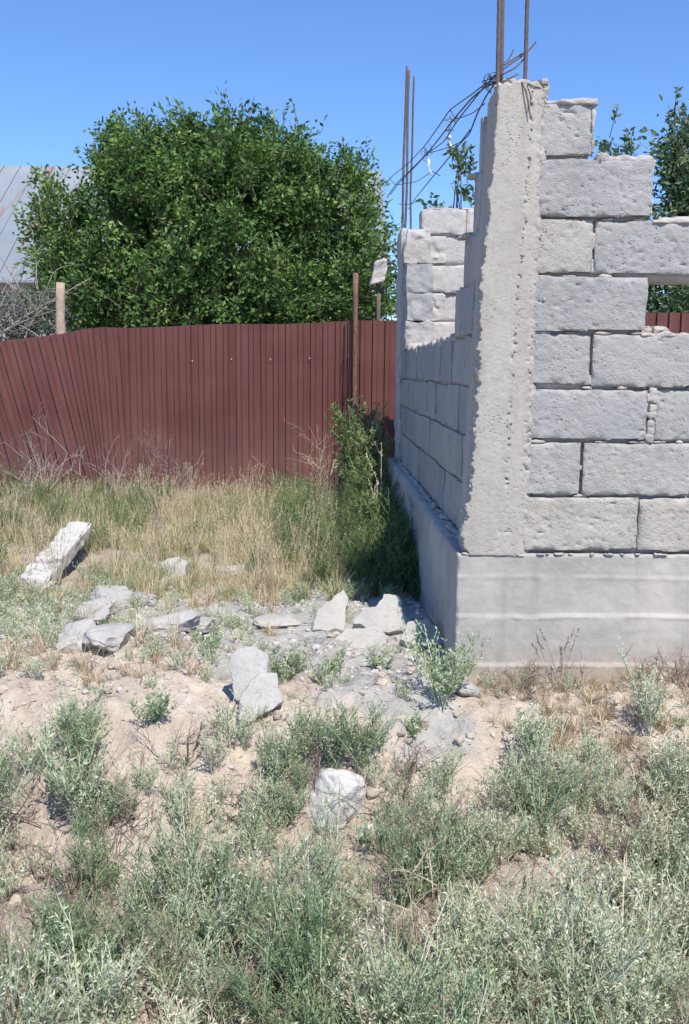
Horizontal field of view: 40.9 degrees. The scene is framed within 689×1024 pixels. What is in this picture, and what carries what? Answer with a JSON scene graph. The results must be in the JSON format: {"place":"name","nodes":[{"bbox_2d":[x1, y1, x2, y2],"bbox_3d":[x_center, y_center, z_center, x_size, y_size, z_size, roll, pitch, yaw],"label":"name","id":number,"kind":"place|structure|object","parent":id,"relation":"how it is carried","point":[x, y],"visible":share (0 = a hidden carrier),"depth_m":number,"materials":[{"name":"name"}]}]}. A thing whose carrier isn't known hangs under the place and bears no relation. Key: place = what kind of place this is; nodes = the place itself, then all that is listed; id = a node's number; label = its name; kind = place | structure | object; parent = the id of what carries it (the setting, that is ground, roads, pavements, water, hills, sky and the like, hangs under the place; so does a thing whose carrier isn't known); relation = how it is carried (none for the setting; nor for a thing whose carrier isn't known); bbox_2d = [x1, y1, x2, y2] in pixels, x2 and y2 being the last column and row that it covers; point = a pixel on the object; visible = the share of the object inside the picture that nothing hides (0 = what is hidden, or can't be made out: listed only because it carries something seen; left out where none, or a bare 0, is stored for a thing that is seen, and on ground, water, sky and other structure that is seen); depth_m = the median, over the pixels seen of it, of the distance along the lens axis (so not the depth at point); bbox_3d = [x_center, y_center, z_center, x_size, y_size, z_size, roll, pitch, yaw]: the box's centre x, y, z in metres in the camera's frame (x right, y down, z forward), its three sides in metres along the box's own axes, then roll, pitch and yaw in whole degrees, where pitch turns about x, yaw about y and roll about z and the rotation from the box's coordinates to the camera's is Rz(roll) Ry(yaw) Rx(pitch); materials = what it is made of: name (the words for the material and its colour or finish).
{"place":"outdoors","nodes":[
{"label":"outdoors","id":0,"kind":"place"},
{"bbox_2d":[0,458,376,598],"bbox_3d":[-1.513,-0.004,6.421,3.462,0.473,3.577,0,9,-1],"label":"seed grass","id":1,"kind":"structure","parent":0,"point":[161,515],"depth_m":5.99,"materials":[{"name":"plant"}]},
{"bbox_2d":[0,474,417,602],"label":"grass","id":2,"kind":"structure","parent":0,"point":[179,540],"depth_m":5.96,"materials":[{"name":"beige plant"}]},
{"bbox_2d":[0,504,688,1023],"bbox_3d":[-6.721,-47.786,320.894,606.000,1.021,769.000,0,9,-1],"label":"ground","id":3,"kind":"structure","parent":0,"point":[446,722],"depth_m":3.08,"materials":[{"name":"beige soil"}]},
{"bbox_2d":[15,562,61,594],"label":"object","id":4,"kind":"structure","parent":3,"relation":"on","point":[48,575],"depth_m":5.00,"materials":[{"name":"concrete"}]},
{"bbox_2d":[21,578,57,594],"bbox_3d":[-1.631,0.393,4.913,0.168,0.115,0.184,4,9,20],"label":"concrete chunk","id":5,"kind":"object","parent":3,"relation":"on","point":[32,580],"visible":0.37,"depth_m":4.86,"materials":[{"name":"grey concrete"}]},
{"bbox_2d":[0,398,83,493],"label":"dry weed","id":6,"kind":"object","parent":3,"relation":"on","point":[30,467],"visible":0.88,"depth_m":7.65,"materials":[{"name":"beige plant"}]},
{"bbox_2d":[0,225,90,340],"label":"dry bush","id":7,"kind":"object","parent":3,"relation":"on","point":[18,325],"visible":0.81,"depth_m":8.92,"materials":[{"name":"grey plant"}]},
{"bbox_2d":[56,282,65,333],"bbox_3d":[-2.587,-1.096,8.582,0.130,2.013,0.109,0,9,-1],"label":"cut trunk","id":8,"kind":"object","parent":3,"relation":"on","point":[60,309],"visible":0.23,"depth_m":8.44,"materials":[{"name":"brown wood"}]},
{"bbox_2d":[35,521,91,569],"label":"concrete beam","id":9,"kind":"structure","parent":3,"relation":"on","point":[84,529],"depth_m":5.51,"materials":[{"name":"concrete"}]},
{"bbox_2d":[0,327,132,497],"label":"fence","id":10,"kind":"object","parent":3,"relation":"on","point":[68,376],"visible":0.75,"depth_m":8.06,"materials":[{"name":"red metal"}]},
{"bbox_2d":[27,710,112,826],"bbox_3d":[-0.796,0.806,2.802,0.277,0.319,0.280,-6,11,-36],"label":"weed plant","id":11,"kind":"object","parent":3,"relation":"on","point":[67,790],"visible":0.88,"depth_m":2.80,"materials":[{"name":"green plant"}]},
{"bbox_2d":[55,618,95,653],"bbox_3d":[-1.069,0.502,3.684,0.156,0.131,0.154,0,9,-1],"label":"concrete chunk","id":12,"kind":"object","parent":3,"relation":"on","point":[72,631],"visible":0.64,"depth_m":3.65,"materials":[{"name":"grey concrete"}]},
{"bbox_2d":[73,598,111,622],"bbox_3d":[-1.130,0.443,4.158,0.158,0.080,0.172,0,9,-1],"label":"chunk","id":13,"kind":"object","parent":3,"relation":"on","point":[102,612],"visible":0.83,"depth_m":4.15,"materials":[{"name":"grey concrete"}]},
{"bbox_2d":[82,623,136,652],"bbox_3d":[-0.911,0.498,3.634,0.173,0.107,0.243,6,10,31],"label":"concrete chunk","id":14,"kind":"object","parent":3,"relation":"on","point":[97,636],"visible":0.86,"depth_m":3.56,"materials":[{"name":"grey concrete"}]},
{"bbox_2d":[90,585,133,612],"bbox_3d":[-1.098,0.425,4.479,0.241,0.130,0.207,-7,11,-40],"label":"concrete chunk","id":15,"kind":"object","parent":3,"relation":"on","point":[119,594],"visible":0.49,"depth_m":4.43,"materials":[{"name":"grey concrete"}]},
{"bbox_2d":[63,432,160,493],"bbox_3d":[-1.957,-0.281,7.886,0.845,0.842,0.741,2,9,12],"label":"dry weed","id":16,"kind":"object","parent":3,"relation":"on","point":[105,477],"visible":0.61,"depth_m":7.75,"materials":[{"name":"beige plant"}]},
{"bbox_2d":[131,592,158,606],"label":"concrete chunk","id":17,"kind":"object","parent":3,"relation":"on","point":[150,601],"visible":0.61,"depth_m":4.42,"materials":[{"name":"grey concrete"}]},
{"bbox_2d":[123,677,180,728],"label":"weed plant","id":18,"kind":"object","parent":3,"relation":"on","point":[152,706],"visible":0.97,"depth_m":3.03,"materials":[{"name":"green plant"}]},
{"bbox_2d":[148,557,188,580],"bbox_3d":[-1.037,0.349,5.322,0.296,0.146,0.183,-3,9,-22],"label":"concrete slab","id":19,"kind":"object","parent":3,"relation":"on","point":[183,563],"depth_m":5.34,"materials":[{"name":"grey concrete"}]},
{"bbox_2d":[141,429,201,500],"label":"dry weed","id":20,"kind":"object","parent":3,"relation":"on","point":[168,474],"visible":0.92,"depth_m":7.62,"materials":[{"name":"beige plant"}]},
{"bbox_2d":[142,609,200,634],"bbox_3d":[-0.713,0.464,3.827,0.245,0.092,0.158,-2,9,-16],"label":"concrete chunk","id":21,"kind":"object","parent":3,"relation":"on","point":[191,618],"visible":0.72,"depth_m":3.79,"materials":[{"name":"grey concrete"}]},
{"bbox_2d":[125,708,222,766],"bbox_3d":[-0.549,0.712,2.951,0.332,0.189,0.197,0,9,-1],"label":"dry weed","id":22,"kind":"object","parent":3,"relation":"on","point":[188,743],"visible":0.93,"depth_m":2.96,"materials":[{"name":"brown plant"}]},
{"bbox_2d":[0,165,391,339],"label":"house","id":23,"kind":"structure","parent":3,"relation":"on","point":[13,189],"depth_m":14.05,"materials":[{"name":"metal"}]},
{"bbox_2d":[0,299,35,339],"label":"window","id":24,"kind":"structure","parent":23,"relation":"in","point":[16,299],"depth_m":13.05,"materials":[{"name":"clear glass"}]},
{"bbox_2d":[189,627,223,653],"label":"weed plant","id":25,"kind":"object","parent":3,"relation":"on","point":[216,639],"visible":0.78,"depth_m":3.65,"materials":[{"name":"green plant"}]},
{"bbox_2d":[192,617,221,632],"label":"concrete chunk","id":26,"kind":"object","parent":3,"relation":"on","point":[205,626],"visible":0.52,"depth_m":3.97,"materials":[{"name":"grey concrete"}]},
{"bbox_2d":[11,79,406,332],"bbox_3d":[-1.437,-2.441,10.401,4.411,4.348,3.362,0,9,-1],"label":"leafy tree","id":27,"kind":"object","parent":3,"relation":"on","point":[156,177],"visible":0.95,"depth_m":9.59,"materials":[{"name":"green plant"}]},
{"bbox_2d":[0,434,420,600],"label":"green weeds","id":28,"kind":"object","parent":3,"relation":"on","point":[392,549],"visible":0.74,"depth_m":5.78,"materials":[{"name":"green plant"}]},
{"bbox_2d":[213,565,253,578],"bbox_3d":[-0.648,0.347,5.408,0.246,0.072,0.153,-5,10,-34],"label":"concrete chunk","id":29,"kind":"object","parent":3,"relation":"on","point":[232,568],"visible":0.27,"depth_m":5.34,"materials":[{"name":"grey concrete"}]},
{"bbox_2d":[228,456,265,497],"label":"dry weed","id":30,"kind":"object","parent":3,"relation":"on","point":[239,483],"visible":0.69,"depth_m":7.94,"materials":[{"name":"plant"}]},
{"bbox_2d":[227,645,269,701],"bbox_3d":[-0.339,0.571,3.267,0.152,0.191,0.139,0,9,-1],"label":"concrete slab","id":31,"kind":"object","parent":3,"relation":"on","point":[246,665],"depth_m":3.25,"materials":[{"name":"grey concrete"}]},
{"bbox_2d":[238,672,282,723],"bbox_3d":[-0.296,0.636,3.170,0.168,0.160,0.117,-4,10,-25],"label":"concrete slab","id":32,"kind":"object","parent":3,"relation":"on","point":[270,692],"depth_m":3.15,"materials":[{"name":"grey concrete"}]},
{"bbox_2d":[253,613,307,627],"bbox_3d":[-0.292,0.501,4.205,0.270,0.059,0.148,-4,10,-25],"label":"concrete chunk","id":33,"kind":"object","parent":3,"relation":"on","point":[285,620],"visible":0.78,"depth_m":4.17,"materials":[{"name":"grey concrete"}]},
{"bbox_2d":[266,637,312,682],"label":"weed plant","id":34,"kind":"object","parent":3,"relation":"on","point":[274,664],"visible":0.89,"depth_m":3.46,"materials":[{"name":"green plant"}]},
{"bbox_2d":[282,414,352,499],"bbox_3d":[-0.104,-0.345,7.675,0.717,1.003,0.894,-4,10,-29],"label":"dry weed","id":35,"kind":"object","parent":3,"relation":"on","point":[322,469],"visible":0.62,"depth_m":7.66,"materials":[{"name":"plant"}]},
{"bbox_2d":[311,590,348,632],"bbox_3d":[-0.069,0.459,4.182,0.177,0.194,0.208,0,9,-1],"label":"concrete slab","id":36,"kind":"object","parent":3,"relation":"on","point":[330,616],"depth_m":4.14,"materials":[{"name":"grey concrete"}]},
{"bbox_2d":[320,647,347,675],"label":"weed plant","id":37,"kind":"object","parent":3,"relation":"on","point":[332,664],"visible":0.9,"depth_m":3.51,"materials":[{"name":"green plant"}]},
{"bbox_2d":[304,768,365,833],"bbox_3d":[-0.030,0.896,2.894,0.196,0.188,0.159,0,9,-1],"label":"stone","id":38,"kind":"object","parent":3,"relation":"on","point":[349,781],"visible":0.81,"depth_m":2.85,"materials":[{"name":"grey stone"}]},
{"bbox_2d":[0,637,688,1023],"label":"weeds","id":39,"kind":"object","parent":3,"relation":"on","point":[92,979],"visible":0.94,"depth_m":2.30,"materials":[{"name":"green plant"}]},
{"bbox_2d":[0,627,688,1023],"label":"dry litter","id":40,"kind":"object","parent":3,"relation":"on","point":[382,821],"visible":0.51,"depth_m":2.62,"materials":[{"name":"plant"}]},
{"bbox_2d":[0,544,688,818],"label":"straw","id":41,"kind":"object","parent":3,"relation":"on","point":[210,598],"visible":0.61,"depth_m":3.45,"materials":[{"name":"beige plant"}]},
{"bbox_2d":[0,555,688,968],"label":"weeds","id":42,"kind":"object","parent":3,"relation":"on","point":[50,615],"visible":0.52,"depth_m":3.83,"materials":[{"name":"green plant"}]},
{"bbox_2d":[0,611,688,920],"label":"clods","id":43,"kind":"object","parent":3,"relation":"on","point":[372,792],"visible":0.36,"depth_m":3.19,"materials":[{"name":"beige soil"}]},
{"bbox_2d":[352,273,357,445],"bbox_3d":[0.090,-0.978,8.099,0.054,2.168,0.047,0,9,-1],"label":"fence post","id":44,"kind":"object","parent":3,"relation":"on","point":[355,347],"visible":0.59,"depth_m":8.01,"materials":[{"name":"metal"}]},
{"bbox_2d":[323,392,393,492],"bbox_3d":[0.113,-0.450,7.353,0.585,1.000,0.658,0,9,-1],"label":"tall weed","id":45,"kind":"object","parent":3,"relation":"on","point":[359,440],"visible":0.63,"depth_m":7.28,"materials":[{"name":"green plant"}]},
{"bbox_2d":[335,626,387,647],"bbox_3d":[0.069,0.555,3.948,0.238,0.103,0.167,0,9,-1],"label":"concrete slab","id":46,"kind":"object","parent":3,"relation":"on","point":[360,637],"depth_m":3.94,"materials":[{"name":"grey concrete"}]},
{"bbox_2d":[358,821,377,840],"bbox_3d":[0.071,0.993,2.859,0.060,0.075,0.094,5,10,26],"label":"stone","id":47,"kind":"object","parent":3,"relation":"on","point":[371,825],"visible":0.28,"depth_m":2.84,"materials":[{"name":"grey stone"}]},
{"bbox_2d":[341,446,397,498],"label":"tall weed","id":48,"kind":"object","parent":3,"relation":"on","point":[362,473],"visible":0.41,"depth_m":6.84,"materials":[{"name":"green plant"}]},
{"bbox_2d":[352,485,401,530],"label":"tall weed","id":49,"kind":"object","parent":3,"relation":"on","point":[372,503],"visible":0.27,"depth_m":5.87,"materials":[{"name":"green plant"}]},
{"bbox_2d":[376,284,380,319],"bbox_3d":[0.295,-0.986,8.375,0.038,2.103,0.039,0,9,-1],"label":"post","id":50,"kind":"object","parent":3,"relation":"on","point":[378,304],"visible":0.21,"depth_m":8.23,"materials":[{"name":"brown wood"}]},
{"bbox_2d":[369,258,386,285],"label":"plastic bag","id":51,"kind":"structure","parent":50,"relation":"on","point":[379,271],"depth_m":8.13,"materials":[{"name":"white plastic"}]},
{"bbox_2d":[362,651,395,669],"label":"weed plant","id":52,"kind":"object","parent":3,"relation":"on","point":[378,661],"visible":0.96,"depth_m":3.62,"materials":[{"name":"green plant"}]},
{"bbox_2d":[366,441,394,500],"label":"seed stalks","id":53,"kind":"object","parent":3,"relation":"on","point":[377,483],"visible":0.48,"depth_m":6.16,"materials":[{"name":"plant"}]},
{"bbox_2d":[352,594,409,634],"bbox_3d":[0.176,0.470,4.148,0.291,0.187,0.197,0,9,-1],"label":"concrete slab","id":54,"kind":"object","parent":3,"relation":"on","point":[383,614],"depth_m":4.11,"materials":[{"name":"grey concrete"}]},
{"bbox_2d":[111,312,688,499],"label":"fence","id":55,"kind":"object","parent":3,"relation":"on","point":[220,399],"visible":0.37,"depth_m":8.11,"materials":[{"name":"red metal"}]},
{"bbox_2d":[361,714,454,806],"bbox_3d":[0.133,0.787,3.048,0.423,0.248,0.293,5,10,26],"label":"dry weed","id":56,"kind":"object","parent":3,"relation":"on","point":[414,769],"visible":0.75,"depth_m":2.98,"materials":[{"name":"plant"}]},
{"bbox_2d":[400,709,423,740],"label":"weed plant","id":57,"kind":"object","parent":3,"relation":"on","point":[412,727],"visible":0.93,"depth_m":3.16,"materials":[{"name":"green plant"}]},
{"bbox_2d":[400,618,442,650],"bbox_3d":[0.330,0.529,3.945,0.197,0.142,0.149,0,9,-1],"label":"concrete slab","id":58,"kind":"object","parent":3,"relation":"on","point":[409,629],"depth_m":3.92,"materials":[{"name":"grey concrete"}]},
{"bbox_2d":[342,830,502,993],"bbox_3d":[0.194,1.002,2.289,0.346,0.375,0.539,6,10,32],"label":"dry weed","id":59,"kind":"object","parent":3,"relation":"on","point":[413,917],"visible":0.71,"depth_m":2.28,"materials":[{"name":"plant"}]},
{"bbox_2d":[416,568,443,646],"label":"dry weed","id":60,"kind":"object","parent":3,"relation":"on","point":[440,632],"visible":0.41,"depth_m":3.91,"materials":[{"name":"plant"}]},
{"bbox_2d":[414,141,477,209],"bbox_3d":[1.200,-1.740,8.849,0.906,3.470,0.777,7,11,34],"label":"young tree","id":61,"kind":"object","parent":3,"relation":"on","point":[462,191],"visible":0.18,"depth_m":8.64,"materials":[{"name":"green plant"}]},
{"bbox_2d":[401,617,491,710],"bbox_3d":[0.353,0.538,3.296,0.293,0.313,0.276,-4,10,-27],"label":"weed plant","id":62,"kind":"object","parent":3,"relation":"on","point":[436,675],"visible":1,"depth_m":3.27,"materials":[{"name":"green plant"}]},
{"bbox_2d":[454,682,480,696],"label":"concrete chunk","id":63,"kind":"object","parent":3,"relation":"on","point":[468,689],"visible":0.88,"depth_m":3.33,"materials":[{"name":"grey concrete"}]},
{"bbox_2d":[477,656,553,699],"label":"dry weed","id":64,"kind":"object","parent":3,"relation":"on","point":[533,683],"visible":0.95,"depth_m":3.38,"materials":[{"name":"brown plant"}]},
{"bbox_2d":[512,699,557,754],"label":"weed plant","id":65,"kind":"object","parent":3,"relation":"on","point":[528,727],"visible":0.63,"depth_m":3.06,"materials":[{"name":"green plant"}]},
{"bbox_2d":[384,0,688,686],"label":"unfinished building","id":66,"kind":"structure","parent":3,"relation":"on","point":[541,428],"depth_m":3.45,"materials":[{"name":"concrete"}]},
{"bbox_2d":[427,158,431,174],"bbox_3d":[0.494,-2.013,5.389,0.036,0.096,0.019,0,9,-1],"label":"plastic strip","id":67,"kind":"object","parent":66,"relation":"hanging from","point":[428,161],"visible":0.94,"depth_m":5.38,"materials":[{"name":"white plastic"}]},
{"bbox_2d":[447,134,451,147],"bbox_3d":[0.507,-1.786,4.452,0.025,0.058,0.019,0,9,-1],"label":"plastic strip","id":68,"kind":"object","parent":66,"relation":"hanging from","point":[449,137],"visible":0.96,"depth_m":4.45,"materials":[{"name":"white plastic"}]},
{"bbox_2d":[539,627,579,688],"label":"seed stalks","id":69,"kind":"object","parent":3,"relation":"on","point":[544,639],"visible":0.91,"depth_m":3.49,"materials":[{"name":"brown plant"}]},
{"bbox_2d":[547,663,583,691],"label":"grass tuft","id":70,"kind":"object","parent":3,"relation":"on","point":[564,680],"visible":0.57,"depth_m":3.48,"materials":[{"name":"brown plant"}]},
{"bbox_2d":[557,803,575,829],"bbox_3d":[0.694,0.960,2.910,0.064,0.085,0.066,0,9,-1],"label":"stone","id":71,"kind":"object","parent":3,"relation":"on","point":[564,811],"visible":0.38,"depth_m":2.89,"materials":[{"name":"grey stone"}]},
{"bbox_2d":[587,103,651,220],"bbox_3d":[2.406,-1.872,8.751,0.867,3.782,0.940,0,9,-1],"label":"young tree","id":72,"kind":"object","parent":3,"relation":"on","point":[606,145],"visible":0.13,"depth_m":8.51,"materials":[{"name":"green plant"}]},
{"bbox_2d":[629,649,688,694],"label":"dry weed","id":73,"kind":"object","parent":3,"relation":"on","point":[677,678],"visible":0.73,"depth_m":3.40,"materials":[{"name":"brown plant"}]},
{"bbox_2d":[636,86,688,312],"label":"leafy tree","id":74,"kind":"object","parent":3,"relation":"on","point":[675,187],"visible":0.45,"depth_m":9.20,"materials":[{"name":"green plant"}]},
{"bbox_2d":[646,285,688,312],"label":"shrub","id":75,"kind":"object","parent":3,"relation":"on","point":[680,303],"visible":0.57,"depth_m":8.72,"materials":[{"name":"green plant"}]},
{"bbox_2d":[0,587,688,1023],"bbox_3d":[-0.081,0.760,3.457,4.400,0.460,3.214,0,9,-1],"label":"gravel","id":76,"kind":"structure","parent":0,"point":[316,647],"depth_m":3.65,"materials":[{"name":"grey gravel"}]},
{"bbox_2d":[0,0,688,319],"label":"sky","id":77,"kind":"structure","parent":0,"point":[65,65],"materials":[{"name":"blue"}]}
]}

